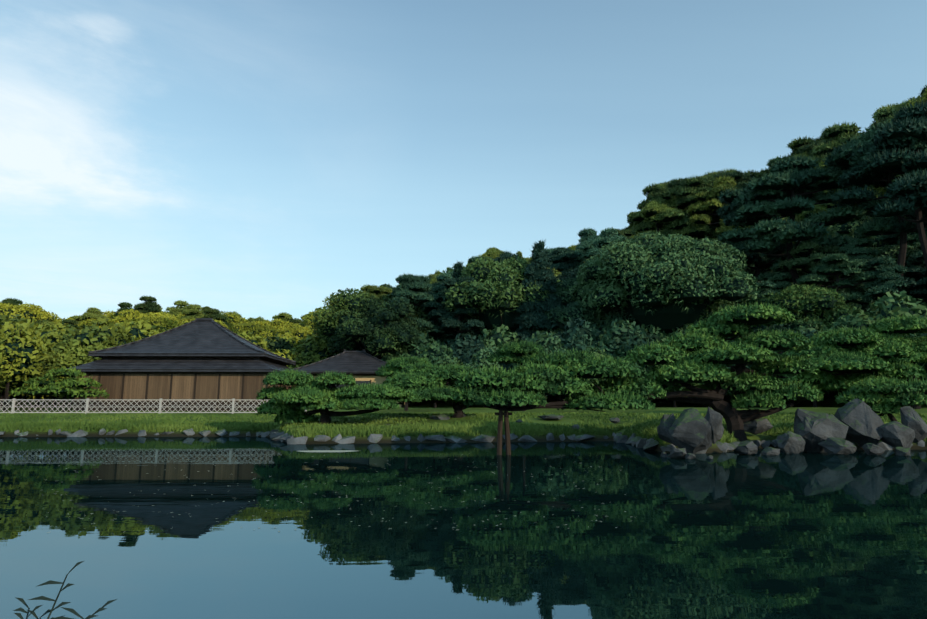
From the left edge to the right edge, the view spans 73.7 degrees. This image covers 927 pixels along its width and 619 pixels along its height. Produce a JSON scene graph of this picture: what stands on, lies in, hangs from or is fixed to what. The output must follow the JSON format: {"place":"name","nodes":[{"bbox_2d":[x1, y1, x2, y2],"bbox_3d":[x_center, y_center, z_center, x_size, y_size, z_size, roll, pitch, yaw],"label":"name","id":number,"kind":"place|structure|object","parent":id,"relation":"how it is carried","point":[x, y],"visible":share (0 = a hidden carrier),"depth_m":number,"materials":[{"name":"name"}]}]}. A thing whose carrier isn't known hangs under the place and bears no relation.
{"place":"outdoors","nodes":[
{"label":"outdoors","id":0,"kind":"place"},
{"bbox_2d":[0,437,926,618],"bbox_3d":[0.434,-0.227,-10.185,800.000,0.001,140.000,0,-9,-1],"label":"pond water","id":1,"kind":"structure","parent":0,"point":[781,535],"depth_m":7.14,"materials":[{"name":"blue liquid"}]},
{"bbox_2d":[13,561,116,618],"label":"reeds","id":2,"kind":"object","parent":1,"relation":"on","point":[33,613],"visible":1,"depth_m":2.89,"materials":[{"name":"green plant"}]},
{"bbox_2d":[47,450,625,532],"bbox_3d":[-4.103,3.680,14.090,18.165,0.001,14.228,0,-9,-1],"label":"pond floating debris","id":3,"kind":"object","parent":1,"relation":"on","point":[343,485],"visible":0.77,"depth_m":13.74,"materials":[{"name":"grey"}]},
{"bbox_2d":[495,410,511,454],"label":"limb prop posts","id":4,"kind":"object","parent":1,"relation":"in","point":[500,413],"visible":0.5,"depth_m":19.10,"materials":[{"name":"brown"}]},
{"bbox_2d":[0,301,926,453],"bbox_3d":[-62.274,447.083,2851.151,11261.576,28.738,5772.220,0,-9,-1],"label":"ground","id":5,"kind":"structure","parent":0,"point":[828,404],"depth_m":34.64,"materials":[{"name":"green plant"}]},
{"bbox_2d":[0,321,48,410],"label":"understory tree","id":6,"kind":"object","parent":5,"relation":"on","point":[20,355],"visible":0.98,"depth_m":46.71,"materials":[{"name":"green plant"}]},
{"bbox_2d":[0,302,60,322],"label":"forest tree","id":7,"kind":"object","parent":5,"relation":"on","point":[32,311],"visible":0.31,"depth_m":86.49,"materials":[{"name":"green plant"}]},
{"bbox_2d":[0,311,62,407],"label":"understory tree","id":8,"kind":"object","parent":5,"relation":"on","point":[53,359],"visible":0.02,"depth_m":49.73,"materials":[{"name":"green plant"}]},
{"bbox_2d":[9,323,64,406],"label":"understory tree","id":9,"kind":"object","parent":5,"relation":"on","point":[52,337],"visible":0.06,"depth_m":55.39,"materials":[{"name":"green plant"}]},
{"bbox_2d":[8,365,109,411],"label":"tree","id":10,"kind":"object","parent":5,"relation":"on","point":[61,388],"visible":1,"depth_m":45.34,"materials":[{"name":"green plant"}]},
{"bbox_2d":[50,324,115,378],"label":"understory tree","id":11,"kind":"object","parent":5,"relation":"on","point":[75,349],"visible":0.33,"depth_m":54.13,"materials":[{"name":"green plant"}]},
{"bbox_2d":[72,307,108,323],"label":"forest tree","id":12,"kind":"object","parent":5,"relation":"on","point":[91,312],"visible":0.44,"depth_m":92.43,"materials":[{"name":"green plant"}]},
{"bbox_2d":[58,317,134,346],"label":"understory tree","id":13,"kind":"object","parent":5,"relation":"on","point":[115,338],"visible":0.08,"depth_m":59.08,"materials":[{"name":"green plant"}]},
{"bbox_2d":[110,302,135,319],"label":"skyline tree","id":14,"kind":"object","parent":5,"relation":"on","point":[124,306],"visible":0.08,"depth_m":110.26,"materials":[{"name":"green plant"}]},
{"bbox_2d":[111,319,160,342],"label":"understory tree","id":15,"kind":"object","parent":5,"relation":"on","point":[137,333],"visible":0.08,"depth_m":64.63,"materials":[{"name":"green plant"}]},
{"bbox_2d":[108,309,166,328],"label":"forest tree","id":16,"kind":"object","parent":5,"relation":"on","point":[127,315],"visible":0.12,"depth_m":86.24,"materials":[{"name":"green plant"}]},
{"bbox_2d":[133,295,161,313],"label":"forest tree","id":17,"kind":"object","parent":5,"relation":"on","point":[149,306],"visible":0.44,"depth_m":110.23,"materials":[{"name":"green plant"}]},
{"bbox_2d":[120,315,181,329],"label":"forest tree","id":18,"kind":"object","parent":5,"relation":"on","point":[166,323],"visible":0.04,"depth_m":81.28,"materials":[{"name":"green plant"}]},
{"bbox_2d":[0,398,306,413],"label":"lattice fence","id":19,"kind":"object","parent":5,"relation":"on","point":[13,411],"visible":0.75,"depth_m":40.21,"materials":[{"name":"grey painted wood"}]},
{"bbox_2d":[166,300,188,313],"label":"forest tree","id":20,"kind":"object","parent":5,"relation":"on","point":[181,304],"visible":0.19,"depth_m":120.37,"materials":[{"name":"green plant"}]},
{"bbox_2d":[66,318,295,411],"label":"tea house","id":21,"kind":"structure","parent":5,"relation":"on","point":[204,358],"depth_m":48.63,"materials":[{"name":"grey tile"}]},
{"bbox_2d":[156,318,227,328],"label":"forest tree","id":22,"kind":"object","parent":5,"relation":"on","point":[183,321],"visible":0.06,"depth_m":86.30,"materials":[{"name":"green plant"}]},
{"bbox_2d":[181,304,203,320],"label":"forest tree","id":23,"kind":"object","parent":5,"relation":"on","point":[191,311],"visible":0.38,"depth_m":98.45,"materials":[{"name":"green plant"}]},
{"bbox_2d":[202,308,229,327],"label":"forest tree","id":24,"kind":"object","parent":5,"relation":"on","point":[213,313],"visible":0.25,"depth_m":92.76,"materials":[{"name":"green plant"}]},
{"bbox_2d":[240,331,274,352],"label":"understory tree","id":25,"kind":"object","parent":5,"relation":"on","point":[259,341],"visible":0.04,"depth_m":74.19,"materials":[{"name":"green plant"}]},
{"bbox_2d":[238,322,279,335],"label":"forest tree","id":26,"kind":"object","parent":5,"relation":"on","point":[251,327],"visible":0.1,"depth_m":94.54,"materials":[{"name":"green plant"}]},
{"bbox_2d":[261,335,294,354],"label":"understory tree","id":27,"kind":"object","parent":5,"relation":"on","point":[281,344],"visible":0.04,"depth_m":76.88,"materials":[{"name":"green plant"}]},
{"bbox_2d":[272,312,292,321],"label":"forest tree","id":28,"kind":"object","parent":5,"relation":"on","point":[285,316],"visible":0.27,"depth_m":127.92,"materials":[{"name":"green plant"}]},
{"bbox_2d":[267,318,302,328],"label":"forest tree","id":29,"kind":"object","parent":5,"relation":"on","point":[276,323],"visible":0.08,"depth_m":99.89,"materials":[{"name":"green plant"}]},
{"bbox_2d":[270,331,302,350],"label":"understory tree","id":30,"kind":"object","parent":5,"relation":"on","point":[287,338],"depth_m":81.73,"materials":[{"name":"green plant"}]},
{"bbox_2d":[271,326,306,343],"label":"forest tree","id":31,"kind":"object","parent":5,"relation":"on","point":[300,332],"visible":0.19,"depth_m":87.11,"materials":[{"name":"green plant"}]},
{"bbox_2d":[287,335,336,368],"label":"understory tree","id":32,"kind":"object","parent":5,"relation":"on","point":[313,352],"visible":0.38,"depth_m":73.10,"materials":[{"name":"green plant"}]},
{"bbox_2d":[256,368,422,423],"bbox_3d":[-6.009,4.178,29.527,8.182,2.879,4.067,0,-9,-1],"label":"pine","id":33,"kind":"object","parent":5,"relation":"on","point":[322,394],"visible":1,"depth_m":28.94,"materials":[{"name":"green plant"}]},
{"bbox_2d":[292,349,404,407],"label":"house","id":34,"kind":"structure","parent":5,"relation":"on","point":[360,367],"depth_m":62.74,"materials":[{"name":"grey tile"}]},
{"bbox_2d":[309,288,429,356],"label":"forest tree","id":35,"kind":"object","parent":5,"relation":"on","point":[327,322],"visible":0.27,"depth_m":70.54,"materials":[{"name":"green plant"}]},
{"bbox_2d":[360,284,391,299],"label":"forest tree","id":36,"kind":"object","parent":5,"relation":"on","point":[378,291],"visible":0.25,"depth_m":84.24,"materials":[{"name":"green plant"}]},
{"bbox_2d":[327,295,426,359],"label":"forest tree","id":37,"kind":"object","parent":5,"relation":"on","point":[380,332],"visible":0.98,"depth_m":66.70,"materials":[{"name":"green plant"}]},
{"bbox_2d":[375,355,431,410],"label":"pine","id":38,"kind":"object","parent":5,"relation":"on","point":[394,366],"visible":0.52,"depth_m":44.93,"materials":[{"name":"green plant"}]},
{"bbox_2d":[381,332,435,405],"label":"understory tree","id":39,"kind":"object","parent":5,"relation":"on","point":[414,349],"visible":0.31,"depth_m":67.31,"materials":[{"name":"green plant"}]},
{"bbox_2d":[379,273,444,403],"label":"forest tree","id":40,"kind":"object","parent":5,"relation":"on","point":[408,285],"visible":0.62,"depth_m":71.47,"materials":[{"name":"green plant"}]},
{"bbox_2d":[382,361,492,417],"bbox_3d":[-1.141,4.328,33.255,7.544,3.284,4.663,0,-9,-1],"label":"pine","id":41,"kind":"object","parent":5,"relation":"on","point":[426,382],"visible":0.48,"depth_m":32.82,"materials":[{"name":"green plant"}]},
{"bbox_2d":[424,273,452,325],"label":"forest tree","id":42,"kind":"object","parent":5,"relation":"on","point":[435,289],"visible":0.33,"depth_m":78.16,"materials":[{"name":"green plant"}]},
{"bbox_2d":[415,340,465,407],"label":"understory tree","id":43,"kind":"object","parent":5,"relation":"on","point":[438,354],"visible":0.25,"depth_m":56.85,"materials":[{"name":"green plant"}]},
{"bbox_2d":[428,276,484,403],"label":"forest tree","id":44,"kind":"object","parent":5,"relation":"on","point":[449,320],"visible":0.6,"depth_m":70.49,"materials":[{"name":"green plant"}]},
{"bbox_2d":[433,261,481,348],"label":"forest tree","id":45,"kind":"object","parent":5,"relation":"on","point":[449,334],"visible":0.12,"depth_m":73.62,"materials":[{"name":"green plant"}]},
{"bbox_2d":[0,428,924,453],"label":"shoreline stones","id":46,"kind":"object","parent":5,"relation":"on","point":[633,440],"visible":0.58,"depth_m":25.98,"materials":[{"name":"stone"}]},
{"bbox_2d":[0,411,926,444],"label":"bank grass","id":47,"kind":"structure","parent":5,"relation":"on","point":[416,429],"depth_m":31.73,"materials":[{"name":"green plant"}]},
{"bbox_2d":[447,333,489,364],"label":"understory tree","id":48,"kind":"object","parent":5,"relation":"on","point":[464,351],"visible":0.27,"depth_m":63.78,"materials":[{"name":"green plant"}]},
{"bbox_2d":[453,349,503,407],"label":"understory tree","id":49,"kind":"object","parent":5,"relation":"on","point":[481,360],"visible":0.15,"depth_m":55.55,"materials":[{"name":"green plant"}]},
{"bbox_2d":[442,256,549,336],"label":"forest tree","id":50,"kind":"object","parent":5,"relation":"on","point":[494,296],"visible":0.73,"depth_m":70.06,"materials":[{"name":"green plant"}]},
{"bbox_2d":[477,324,519,406],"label":"understory tree","id":51,"kind":"object","parent":5,"relation":"on","point":[497,338],"visible":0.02,"depth_m":66.20,"materials":[{"name":"green plant"}]},
{"bbox_2d":[480,251,518,265],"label":"forest tree","id":52,"kind":"object","parent":5,"relation":"on","point":[505,255],"visible":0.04,"depth_m":77.63,"materials":[{"name":"green plant"}]},
{"bbox_2d":[486,340,549,410],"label":"pine","id":53,"kind":"object","parent":5,"relation":"on","point":[513,352],"visible":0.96,"depth_m":45.23,"materials":[{"name":"green plant"}]},
{"bbox_2d":[510,239,563,396],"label":"forest tree","id":54,"kind":"object","parent":5,"relation":"on","point":[531,317],"visible":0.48,"depth_m":69.39,"materials":[{"name":"green plant"}]},
{"bbox_2d":[512,330,565,400],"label":"understory tree","id":55,"kind":"object","parent":5,"relation":"on","point":[548,345],"visible":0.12,"depth_m":54.95,"materials":[{"name":"green plant"}]},
{"bbox_2d":[548,247,580,272],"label":"forest tree","id":56,"kind":"object","parent":5,"relation":"on","point":[561,259],"visible":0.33,"depth_m":93.88,"materials":[{"name":"green plant"}]},
{"bbox_2d":[556,262,590,282],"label":"forest tree","id":57,"kind":"object","parent":5,"relation":"on","point":[570,274],"visible":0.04,"depth_m":78.90,"materials":[{"name":"green plant"}]},
{"bbox_2d":[553,317,600,353],"bbox_3d":[11.363,5.460,59.939,8.383,9.426,9.147,6,-11,-33],"label":"shrub","id":58,"kind":"object","parent":5,"relation":"on","point":[574,336],"visible":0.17,"depth_m":58.57,"materials":[{"name":"green plant"}]},
{"bbox_2d":[528,277,631,395],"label":"forest tree","id":59,"kind":"object","parent":5,"relation":"on","point":[567,311],"visible":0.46,"depth_m":67.12,"materials":[{"name":"green plant"}]},
{"bbox_2d":[573,227,599,261],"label":"forest tree","id":60,"kind":"object","parent":5,"relation":"on","point":[589,233],"visible":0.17,"depth_m":102.50,"materials":[{"name":"green plant"}]},
{"bbox_2d":[579,236,612,260],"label":"forest tree","id":61,"kind":"object","parent":5,"relation":"on","point":[591,247],"visible":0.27,"depth_m":88.70,"materials":[{"name":"green plant"}]},
{"bbox_2d":[269,398,926,458],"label":"garden rocks","id":62,"kind":"object","parent":5,"relation":"on","point":[689,432],"visible":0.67,"depth_m":19.91,"materials":[{"name":"grey stone"}]},
{"bbox_2d":[580,318,615,339],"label":"understory tree","id":63,"kind":"object","parent":5,"relation":"on","point":[600,335],"depth_m":64.69,"materials":[{"name":"green plant"}]},
{"bbox_2d":[574,347,622,396],"bbox_3d":[11.326,6.245,54.473,5.612,5.882,4.927,0,-9,3],"label":"shrub","id":64,"kind":"object","parent":5,"relation":"on","point":[595,353],"visible":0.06,"depth_m":53.86,"materials":[{"name":"green plant"}]},
{"bbox_2d":[585,227,626,251],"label":"forest tree","id":65,"kind":"object","parent":5,"relation":"on","point":[612,234],"visible":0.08,"depth_m":93.42,"materials":[{"name":"green plant"}]},
{"bbox_2d":[600,305,635,327],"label":"forest tree","id":66,"kind":"object","parent":5,"relation":"on","point":[622,314],"visible":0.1,"depth_m":65.30,"materials":[{"name":"green plant"}]},
{"bbox_2d":[613,228,636,240],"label":"forest tree","id":67,"kind":"object","parent":5,"relation":"on","point":[627,233],"visible":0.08,"depth_m":108.43,"materials":[{"name":"green plant"}]},
{"bbox_2d":[595,319,657,376],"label":"understory tree","id":68,"kind":"object","parent":5,"relation":"on","point":[619,342],"visible":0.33,"depth_m":56.39,"materials":[{"name":"green plant"}]},
{"bbox_2d":[637,324,667,402],"bbox_3d":[19.269,6.045,62.802,9.006,9.143,8.023,3,-10,-18],"label":"shrub","id":69,"kind":"object","parent":5,"relation":"on","point":[662,335],"visible":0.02,"depth_m":62.22,"materials":[{"name":"green plant"}]},
{"bbox_2d":[628,183,684,231],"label":"forest tree","id":70,"kind":"object","parent":5,"relation":"on","point":[656,191],"visible":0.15,"depth_m":112.90,"materials":[{"name":"green plant"}]},
{"bbox_2d":[630,200,682,238],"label":"forest tree","id":71,"kind":"object","parent":5,"relation":"on","point":[649,211],"visible":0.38,"depth_m":106.87,"materials":[{"name":"green plant"}]},
{"bbox_2d":[569,229,760,402],"bbox_3d":[21.937,0.949,67.519,20.962,18.884,20.849,0,-9,-1],"label":"round tree","id":72,"kind":"object","parent":5,"relation":"on","point":[667,284],"visible":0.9,"depth_m":61.63,"materials":[{"name":"green plant"}]},
{"bbox_2d":[650,175,720,241],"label":"forest tree","id":73,"kind":"object","parent":5,"relation":"on","point":[685,190],"visible":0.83,"depth_m":105.76,"materials":[{"name":"green plant"}]},
{"bbox_2d":[686,174,751,240],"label":"forest tree","id":74,"kind":"object","parent":5,"relation":"on","point":[705,205],"visible":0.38,"depth_m":102.82,"materials":[{"name":"green plant"}]},
{"bbox_2d":[699,299,744,341],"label":"forest tree","id":75,"kind":"object","parent":5,"relation":"on","point":[711,309],"visible":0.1,"depth_m":63.80,"materials":[{"name":"green plant"}]},
{"bbox_2d":[624,301,824,441],"bbox_3d":[9.469,2.208,22.404,7.235,5.110,3.912,0,-9,-1],"label":"pine","id":76,"kind":"object","parent":5,"relation":"on","point":[706,345],"visible":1,"depth_m":22.02,"materials":[{"name":"green plant"}]},
{"bbox_2d":[698,170,750,236],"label":"forest tree","id":77,"kind":"object","parent":5,"relation":"on","point":[741,178],"visible":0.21,"depth_m":109.21,"materials":[{"name":"green plant"}]},
{"bbox_2d":[712,186,794,282],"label":"tall pine","id":78,"kind":"object","parent":5,"relation":"on","point":[727,214],"visible":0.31,"depth_m":75.41,"materials":[{"name":"green plant"}]},
{"bbox_2d":[740,279,778,393],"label":"forest tree","id":79,"kind":"object","parent":5,"relation":"on","point":[765,285],"visible":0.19,"depth_m":62.67,"materials":[{"name":"green plant"}]},
{"bbox_2d":[730,320,798,355],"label":"understory tree","id":80,"kind":"object","parent":5,"relation":"on","point":[778,326],"visible":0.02,"depth_m":58.95,"materials":[{"name":"green plant"}]},
{"bbox_2d":[756,263,793,293],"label":"forest tree","id":81,"kind":"object","parent":5,"relation":"on","point":[781,279],"visible":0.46,"depth_m":68.99,"materials":[{"name":"green plant"}]},
{"bbox_2d":[756,135,814,178],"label":"skyline tree","id":82,"kind":"object","parent":5,"relation":"on","point":[794,145],"visible":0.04,"depth_m":110.09,"materials":[{"name":"green plant"}]},
{"bbox_2d":[718,154,867,284],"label":"tall pine","id":83,"kind":"object","parent":5,"relation":"on","point":[791,187],"visible":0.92,"depth_m":67.76,"materials":[{"name":"green plant"}]},
{"bbox_2d":[750,283,863,400],"bbox_3d":[33.960,3.579,62.337,11.593,12.404,10.257,-6,-11,33],"label":"forest tree","id":84,"kind":"object","parent":5,"relation":"on","point":[816,305],"visible":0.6,"depth_m":59.25,"materials":[{"name":"green plant"}]},
{"bbox_2d":[773,329,841,406],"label":"understory tree","id":85,"kind":"object","parent":5,"relation":"on","point":[807,334],"depth_m":50.73,"materials":[{"name":"green plant"}]},
{"bbox_2d":[786,319,829,404],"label":"understory tree","id":86,"kind":"object","parent":5,"relation":"on","point":[799,328],"visible":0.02,"depth_m":58.68,"materials":[{"name":"green plant"}]},
{"bbox_2d":[778,240,840,302],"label":"forest tree","id":87,"kind":"object","parent":5,"relation":"on","point":[807,255],"visible":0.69,"depth_m":65.64,"materials":[{"name":"green plant"}]},
{"bbox_2d":[796,253,877,309],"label":"forest tree","id":88,"kind":"object","parent":5,"relation":"on","point":[836,264],"visible":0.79,"depth_m":61.27,"materials":[{"name":"green plant"}]},
{"bbox_2d":[798,155,877,220],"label":"forest tree","id":89,"kind":"object","parent":5,"relation":"on","point":[817,210],"visible":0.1,"depth_m":93.50,"materials":[{"name":"green plant"}]},
{"bbox_2d":[796,130,886,186],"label":"skyline tree","id":90,"kind":"object","parent":5,"relation":"on","point":[816,142],"visible":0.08,"depth_m":105.95,"materials":[{"name":"green plant"}]},
{"bbox_2d":[810,122,882,208],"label":"forest tree","id":91,"kind":"object","parent":5,"relation":"on","point":[843,132],"visible":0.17,"depth_m":93.36,"materials":[{"name":"green plant"}]},
{"bbox_2d":[808,236,886,297],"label":"forest tree","id":92,"kind":"object","parent":5,"relation":"on","point":[852,248],"visible":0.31,"depth_m":65.27,"materials":[{"name":"green plant"}]},
{"bbox_2d":[779,326,926,392],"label":"pine","id":93,"kind":"object","parent":5,"relation":"on","point":[865,354],"visible":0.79,"depth_m":30.32,"materials":[{"name":"green plant"}]},
{"bbox_2d":[827,214,907,248],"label":"forest tree","id":94,"kind":"object","parent":5,"relation":"on","point":[847,228],"visible":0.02,"depth_m":86.21,"materials":[{"name":"green plant"}]},
{"bbox_2d":[819,310,920,379],"bbox_3d":[30.843,4.084,47.413,7.391,8.060,6.827,5,-10,-27],"label":"understory tree","id":95,"kind":"object","parent":5,"relation":"on","point":[856,323],"depth_m":47.31,"materials":[{"name":"green plant"}]},
{"bbox_2d":[824,119,926,300],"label":"tall pine","id":96,"kind":"object","parent":5,"relation":"on","point":[836,160],"visible":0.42,"depth_m":62.89,"materials":[{"name":"green plant"}]},
{"bbox_2d":[831,100,926,267],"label":"tall pine","id":97,"kind":"object","parent":5,"relation":"on","point":[909,193],"visible":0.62,"depth_m":60.08,"materials":[{"name":"green plant"}]},
{"bbox_2d":[835,375,926,421],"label":"pine","id":98,"kind":"object","parent":5,"relation":"on","point":[894,402],"visible":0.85,"depth_m":22.66,"materials":[{"name":"green plant"}]},
{"bbox_2d":[847,256,915,380],"bbox_3d":[40.318,1.710,59.454,7.160,13.968,5.816,9,-13,-44],"label":"forest tree","id":99,"kind":"object","parent":5,"relation":"on","point":[888,271],"visible":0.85,"depth_m":58.95,"materials":[{"name":"green plant"}]},
{"bbox_2d":[878,222,906,250],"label":"forest tree","id":100,"kind":"object","parent":5,"relation":"on","point":[890,239],"visible":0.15,"depth_m":78.90,"materials":[{"name":"green plant"}]},
{"bbox_2d":[859,243,926,297],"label":"forest tree","id":101,"kind":"object","parent":5,"relation":"on","point":[884,251],"visible":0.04,"depth_m":67.22,"materials":[{"name":"green plant"}]},
{"bbox_2d":[863,290,926,406],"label":"understory tree","id":102,"kind":"object","parent":5,"relation":"on","point":[905,308],"depth_m":47.45,"materials":[{"name":"green plant"}]},
{"bbox_2d":[865,314,926,408],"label":"pine","id":103,"kind":"object","parent":5,"relation":"on","point":[897,328],"visible":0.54,"depth_m":39.83,"materials":[{"name":"green plant"}]},
{"bbox_2d":[873,95,924,126],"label":"skyline tree","id":104,"kind":"object","parent":5,"relation":"on","point":[885,112],"visible":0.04,"depth_m":100.98,"materials":[{"name":"green plant"}]},
{"bbox_2d":[896,245,926,301],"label":"forest tree","id":105,"kind":"object","parent":5,"relation":"on","point":[916,260],"visible":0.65,"depth_m":63.00,"materials":[{"name":"green plant"}]},
{"bbox_2d":[0,0,926,320],"label":"sky","id":106,"kind":"structure","parent":0,"point":[266,159],"materials":[{"name":"blue"}]},
{"bbox_2d":[452,349,723,411],"bbox_3d":[4.395,2.325,20.776,9.906,2.192,3.811,7,-11,-37],"label":"pine tree","id":107,"kind":"object","parent":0,"point":[566,373],"visible":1,"depth_m":19.66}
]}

